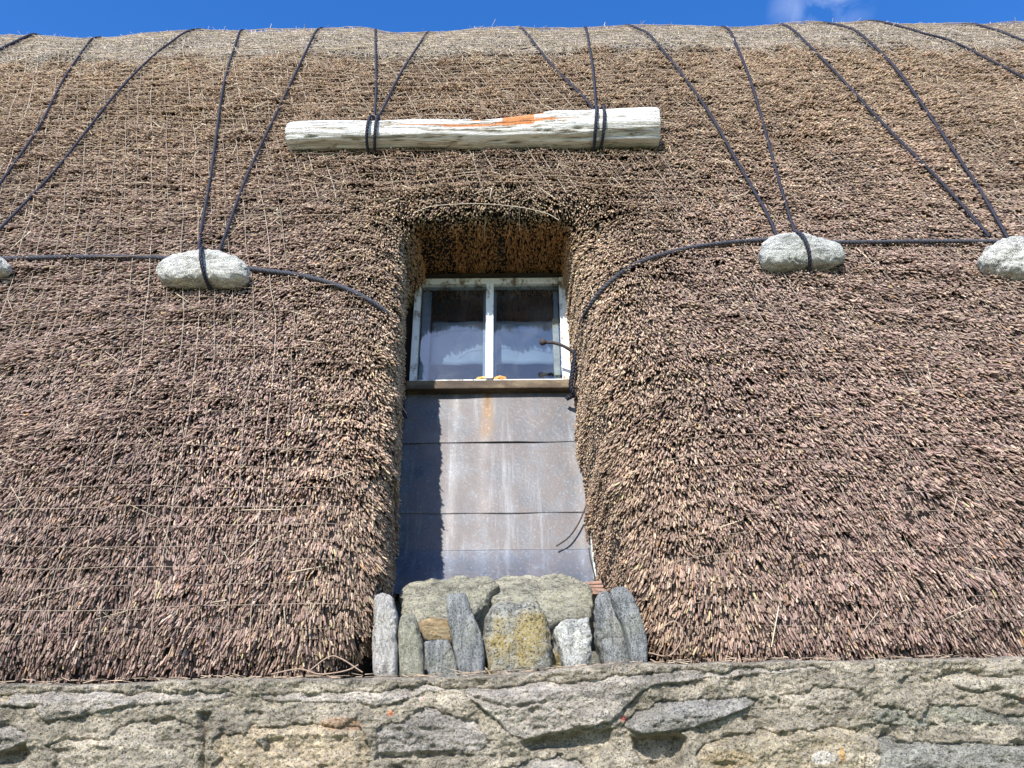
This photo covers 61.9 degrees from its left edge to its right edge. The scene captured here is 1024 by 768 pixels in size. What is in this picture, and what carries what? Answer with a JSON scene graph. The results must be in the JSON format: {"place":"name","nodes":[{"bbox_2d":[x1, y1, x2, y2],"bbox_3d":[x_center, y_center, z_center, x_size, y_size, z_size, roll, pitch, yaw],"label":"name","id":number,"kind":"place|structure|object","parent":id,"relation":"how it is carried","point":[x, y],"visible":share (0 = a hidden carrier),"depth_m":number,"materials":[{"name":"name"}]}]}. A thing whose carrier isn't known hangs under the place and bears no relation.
{"place":"outdoors","nodes":[
{"label":"outdoors","id":0,"kind":"place"},
{"bbox_2d":[0,0,1023,39],"label":"sky","id":1,"kind":"structure","parent":0,"point":[65,18],"materials":[{"name":"blue"}]},
{"label":"ground","id":2,"kind":"structure","parent":0,"visible":0},
{"bbox_2d":[0,599,1023,767],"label":"stone wall","id":3,"kind":"structure","parent":2,"relation":"on","point":[962,712],"depth_m":2.45,"materials":[{"name":"grey stone"}]},
{"bbox_2d":[271,664,357,674],"bbox_3d":[-0.602,0.873,2.607,0.265,0.030,0.004,0,-24,0],"label":"twig","id":4,"kind":"object","parent":3,"relation":"on","point":[314,672],"visible":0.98,"depth_m":2.60,"materials":[{"name":"brown wood"}]},
{"bbox_2d":[307,655,362,672],"bbox_3d":[-0.540,0.858,2.614,0.172,0.053,0.004,0,-24,0],"label":"twig","id":5,"kind":"object","parent":3,"relation":"on","point":[337,657],"visible":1,"depth_m":2.61,"materials":[{"name":"brown wood"}]},
{"bbox_2d":[372,593,398,676],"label":"packing stone","id":6,"kind":"object","parent":3,"relation":"on","point":[385,660],"visible":0.98,"depth_m":2.72,"materials":[{"name":"grey stone"}]},
{"bbox_2d":[398,614,424,676],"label":"packing stone","id":7,"kind":"object","parent":3,"relation":"on","point":[411,649],"visible":0.97,"depth_m":2.71,"materials":[{"name":"grey stone"}]},
{"bbox_2d":[424,639,458,676],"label":"packing stone","id":8,"kind":"object","parent":3,"relation":"on","point":[440,657],"visible":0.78,"depth_m":2.71,"materials":[{"name":"grey stone"}]},
{"bbox_2d":[418,617,452,648],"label":"packing stone","id":9,"kind":"object","parent":8,"relation":"on","point":[433,628],"visible":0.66,"depth_m":2.84,"materials":[{"name":"brown stone"}]},
{"bbox_2d":[399,575,499,654],"bbox_3d":[-0.229,0.862,3.131,0.372,0.308,0.309,0,-24,0],"label":"packing stone","id":10,"kind":"object","parent":3,"relation":"on","point":[420,600],"visible":0.37,"depth_m":3.09,"materials":[{"name":"grey stone"}]},
{"bbox_2d":[446,593,484,675],"bbox_3d":[-0.151,0.824,2.762,0.131,0.296,0.164,0,-24,0],"label":"packing stone","id":11,"kind":"object","parent":3,"relation":"on","point":[467,642],"visible":0.91,"depth_m":2.71,"materials":[{"name":"grey stone"}]},
{"bbox_2d":[0,653,1007,683],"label":"fallen straw","id":12,"kind":"object","parent":3,"relation":"on","point":[419,675],"visible":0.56,"depth_m":2.54,"materials":[{"name":"brown plant"}]},
{"bbox_2d":[0,19,1023,683],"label":"thatched roof","id":13,"kind":"structure","parent":3,"relation":"on","point":[640,527],"depth_m":3.52,"materials":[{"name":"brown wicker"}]},
{"bbox_2d":[0,256,12,277],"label":"anchor stone","id":14,"kind":"object","parent":13,"relation":"on","point":[6,270],"visible":0.99,"depth_m":3.77,"materials":[{"name":"white stone"}]},
{"bbox_2d":[0,33,39,50],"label":"rope","id":15,"kind":"object","parent":13,"relation":"attached to","point":[18,40],"visible":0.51,"depth_m":5.98,"materials":[{"name":"black fabric"}]},
{"bbox_2d":[0,36,101,184],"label":"rope","id":16,"kind":"object","parent":13,"relation":"attached to","point":[41,122],"visible":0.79,"depth_m":4.86,"materials":[{"name":"black fabric"}]},
{"bbox_2d":[0,28,212,229],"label":"rope","id":17,"kind":"object","parent":13,"relation":"attached to","point":[19,208],"visible":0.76,"depth_m":4.65,"materials":[{"name":"black fabric"}]},
{"bbox_2d":[1,254,389,315],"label":"rope","id":18,"kind":"object","parent":13,"relation":"attached to","point":[261,270],"visible":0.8,"depth_m":3.82,"materials":[{"name":"black fabric"}]},
{"bbox_2d":[197,29,242,291],"bbox_3d":[-1.792,-1.531,5.407,0.161,3.429,2.542,8,-25,-19],"label":"rope","id":19,"kind":"object","parent":13,"relation":"attached to","point":[203,271],"visible":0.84,"depth_m":4.35,"materials":[{"name":"black fabric"}]},
{"bbox_2d":[156,249,250,289],"bbox_3d":[-1.357,-0.503,3.760,0.412,0.180,0.156,0,-24,0],"label":"anchor stone","id":20,"kind":"object","parent":19,"relation":"hanging from","point":[224,271],"visible":0.91,"depth_m":3.70,"materials":[{"name":"white stone"}]},
{"bbox_2d":[218,27,322,250],"bbox_3d":[-1.377,-1.593,5.549,0.052,3.170,2.221,1,-24,-2],"label":"rope","id":21,"kind":"object","parent":13,"relation":"attached to","point":[255,157],"visible":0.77,"depth_m":4.58,"materials":[{"name":"black fabric"}]},
{"bbox_2d":[365,28,379,153],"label":"rope","id":22,"kind":"object","parent":13,"relation":"attached to","point":[376,118],"visible":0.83,"depth_m":4.54,"materials":[{"name":"black fabric"}]},
{"bbox_2d":[378,31,428,115],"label":"rope","id":23,"kind":"object","parent":13,"relation":"attached to","point":[398,76],"visible":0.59,"depth_m":5.28,"materials":[{"name":"black fabric"}]},
{"bbox_2d":[402,370,406,418],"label":"rope","id":24,"kind":"object","parent":13,"relation":"hanging from","point":[404,414],"visible":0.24,"depth_m":4.02,"materials":[{"name":"black fabric"}]},
{"bbox_2d":[285,107,660,151],"bbox_3d":[-0.210,-1.350,4.550,1.988,0.210,0.218,0,-24,0],"label":"driftwood log","id":25,"kind":"object","parent":13,"relation":"on","point":[639,127],"visible":0.94,"depth_m":4.48,"materials":[{"name":"white wood"}]},
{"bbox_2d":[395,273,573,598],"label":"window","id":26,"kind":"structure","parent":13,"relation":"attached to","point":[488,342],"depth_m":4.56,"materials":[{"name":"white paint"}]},
{"bbox_2d":[413,203,558,219],"bbox_3d":[-0.127,-0.834,4.139,0.708,0.104,0.003,0,-24,0],"label":"wire","id":27,"kind":"object","parent":13,"relation":"attached to","point":[489,204],"visible":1,"depth_m":4.15,"materials":[{"name":"metal"}]},
{"bbox_2d":[393,393,595,593],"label":"metal cladding","id":28,"kind":"structure","parent":13,"relation":"attached to","point":[492,485],"depth_m":3.92,"materials":[{"name":"grey metal"}]},
{"bbox_2d":[556,501,587,546],"bbox_3d":[0.275,0.590,3.768,0.175,0.267,0.016,6,-25,-14],"label":"cable","id":29,"kind":"object","parent":28,"relation":"on","point":[568,537],"visible":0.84,"depth_m":3.74,"materials":[{"name":"rubber"}]},
{"bbox_2d":[0,20,1023,642],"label":"netting","id":30,"kind":"object","parent":13,"relation":"attached to","point":[862,26],"visible":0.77,"depth_m":4.46,"materials":[{"name":"brown fabric"}]},
{"bbox_2d":[519,26,593,109],"bbox_3d":[0.135,-2.036,5.956,0.154,2.018,1.869,7,-25,-16],"label":"rope","id":31,"kind":"object","parent":13,"relation":"attached to","point":[560,74],"visible":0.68,"depth_m":5.34,"materials":[{"name":"black fabric"}]},
{"bbox_2d":[539,339,577,388],"bbox_3d":[0.232,-0.099,4.188,0.194,0.263,0.035,2,-24,-6],"label":"iron hook","id":32,"kind":"object","parent":13,"relation":"attached to","point":[542,342],"visible":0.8,"depth_m":4.22,"materials":[{"name":"grey metal"}]},
{"bbox_2d":[565,342,576,400],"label":"rope","id":33,"kind":"object","parent":13,"relation":"hanging from","point":[571,379],"visible":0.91,"depth_m":4.13,"materials":[{"name":"black fabric"}]},
{"bbox_2d":[588,548,594,580],"bbox_3d":[0.337,0.759,3.582,0.011,0.149,0.032,19,-30,-36],"label":"cable","id":34,"kind":"object","parent":13,"relation":"attached to","point":[591,563],"visible":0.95,"depth_m":3.58,"materials":[{"name":"metal"}]},
{"bbox_2d":[583,26,605,152],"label":"rope","id":35,"kind":"object","parent":13,"relation":"attached to","point":[603,107],"visible":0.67,"depth_m":4.48,"materials":[{"name":"black fabric"}]},
{"bbox_2d":[621,24,777,234],"bbox_3d":[0.955,-1.634,5.554,0.069,3.118,2.271,5,-25,-12],"label":"rope","id":36,"kind":"object","parent":13,"relation":"attached to","point":[722,135],"visible":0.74,"depth_m":4.64,"materials":[{"name":"black fabric"}]},
{"bbox_2d":[721,26,811,272],"bbox_3d":[1.479,-1.570,5.438,0.082,3.343,2.407,-5,-24,9],"label":"rope","id":37,"kind":"object","parent":13,"relation":"attached to","point":[804,238],"visible":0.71,"depth_m":4.37,"materials":[{"name":"black fabric"}]},
{"bbox_2d":[758,232,844,272],"bbox_3d":[1.285,-0.582,3.807,0.381,0.188,0.162,0,-24,0],"label":"anchor stone","id":38,"kind":"object","parent":37,"relation":"hanging from","point":[784,253],"visible":0.91,"depth_m":3.75,"materials":[{"name":"white stone"}]},
{"bbox_2d":[576,238,1000,340],"bbox_3d":[1.489,-0.519,3.863,2.453,0.342,0.370,-4,-24,8],"label":"rope","id":39,"kind":"object","parent":13,"relation":"attached to","point":[711,244],"visible":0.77,"depth_m":3.91,"materials":[{"name":"black fabric"}]},
{"bbox_2d":[776,23,991,237],"bbox_3d":[2.027,-1.655,5.561,0.165,3.121,2.220,1,-24,-4],"label":"rope","id":40,"kind":"object","parent":13,"relation":"attached to","point":[952,194],"visible":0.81,"depth_m":4.54,"materials":[{"name":"black fabric"}]},
{"bbox_2d":[815,21,1008,237],"bbox_3d":[2.318,-1.640,5.558,0.181,3.127,2.225,0,-24,-2],"label":"rope","id":41,"kind":"object","parent":13,"relation":"attached to","point":[977,186],"visible":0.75,"depth_m":4.63,"materials":[{"name":"black fabric"}]},
{"bbox_2d":[855,20,1023,78],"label":"rope","id":42,"kind":"object","parent":13,"relation":"attached to","point":[964,47],"visible":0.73,"depth_m":5.70,"materials":[{"name":"black fabric"}]},
{"bbox_2d":[961,23,1023,41],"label":"rope","id":43,"kind":"object","parent":13,"relation":"attached to","point":[999,31],"visible":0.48,"depth_m":5.94,"materials":[{"name":"black fabric"}]},
{"bbox_2d":[976,236,1023,283],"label":"anchor stone","id":44,"kind":"object","parent":13,"relation":"attached to","point":[1003,257],"visible":0.93,"depth_m":3.70,"materials":[{"name":"white stone"}]},
{"bbox_2d":[482,599,552,673],"bbox_3d":[0.016,0.862,2.820,0.231,0.292,0.242,0,-24,0],"label":"packing stone","id":45,"kind":"object","parent":3,"relation":"on","point":[516,636],"visible":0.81,"depth_m":2.74,"materials":[{"name":"stone"}]},
{"bbox_2d":[490,573,593,634],"bbox_3d":[0.102,0.871,3.171,0.412,0.329,0.322,0,-24,0],"label":"packing stone","id":46,"kind":"object","parent":3,"relation":"on","point":[560,597],"visible":0.38,"depth_m":3.12,"materials":[{"name":"grey stone"}]},
{"bbox_2d":[592,591,599,596],"bbox_3d":[0.326,0.804,3.264,0.055,0.011,0.100,6,-19,-5],"label":"slate shim","id":47,"kind":"object","parent":46,"relation":"on","point":[595,593],"visible":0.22,"depth_m":3.22,"materials":[{"name":"brown stone"}]},
{"bbox_2d":[592,588,604,591],"bbox_3d":[0.319,0.797,3.289,0.062,0.011,0.100,3,-18,-2],"label":"slate shim","id":48,"kind":"object","parent":47,"relation":"on","point":[598,589],"visible":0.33,"depth_m":3.24,"materials":[{"name":"brown stone"}]},
{"bbox_2d":[590,585,602,587],"bbox_3d":[0.318,0.790,3.314,0.066,0.012,0.100,-1,-18,1],"label":"slate shim","id":49,"kind":"object","parent":48,"relation":"on","point":[596,586],"visible":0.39,"depth_m":3.27,"materials":[{"name":"brown stone"}]},
{"bbox_2d":[586,581,601,584],"bbox_3d":[0.314,0.782,3.339,0.073,0.011,0.100,-4,-18,4],"label":"slate shim","id":50,"kind":"object","parent":49,"relation":"on","point":[595,583],"visible":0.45,"depth_m":3.29,"materials":[{"name":"brown stone"}]},
{"bbox_2d":[551,637,560,668],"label":"packing stone","id":51,"kind":"object","parent":3,"relation":"on","point":[555,658],"visible":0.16,"depth_m":2.77,"materials":[{"name":"brown stone"}]},
{"bbox_2d":[552,617,591,667],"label":"packing stone","id":52,"kind":"object","parent":3,"relation":"on","point":[572,638],"visible":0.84,"depth_m":2.73,"materials":[{"name":"grey stone"}]},
{"bbox_2d":[593,591,629,663],"bbox_3d":[0.329,0.830,2.823,0.117,0.290,0.176,0,-24,0],"label":"packing stone","id":53,"kind":"object","parent":3,"relation":"on","point":[609,642],"visible":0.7,"depth_m":2.77,"materials":[{"name":"grey stone"}]},
{"bbox_2d":[610,586,647,662],"bbox_3d":[0.377,0.793,2.751,0.106,0.281,0.125,0,-24,0],"label":"packing stone","id":54,"kind":"object","parent":3,"relation":"on","point":[626,610],"visible":0.97,"depth_m":2.73,"materials":[{"name":"grey stone"}]},
{"bbox_2d":[648,621,682,656],"bbox_3d":[0.475,0.788,2.641,0.112,0.109,0.004,0,-24,0],"label":"twig","id":55,"kind":"object","parent":3,"relation":"on","point":[677,646],"visible":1,"depth_m":2.63,"materials":[{"name":"brown wood"}]}
]}

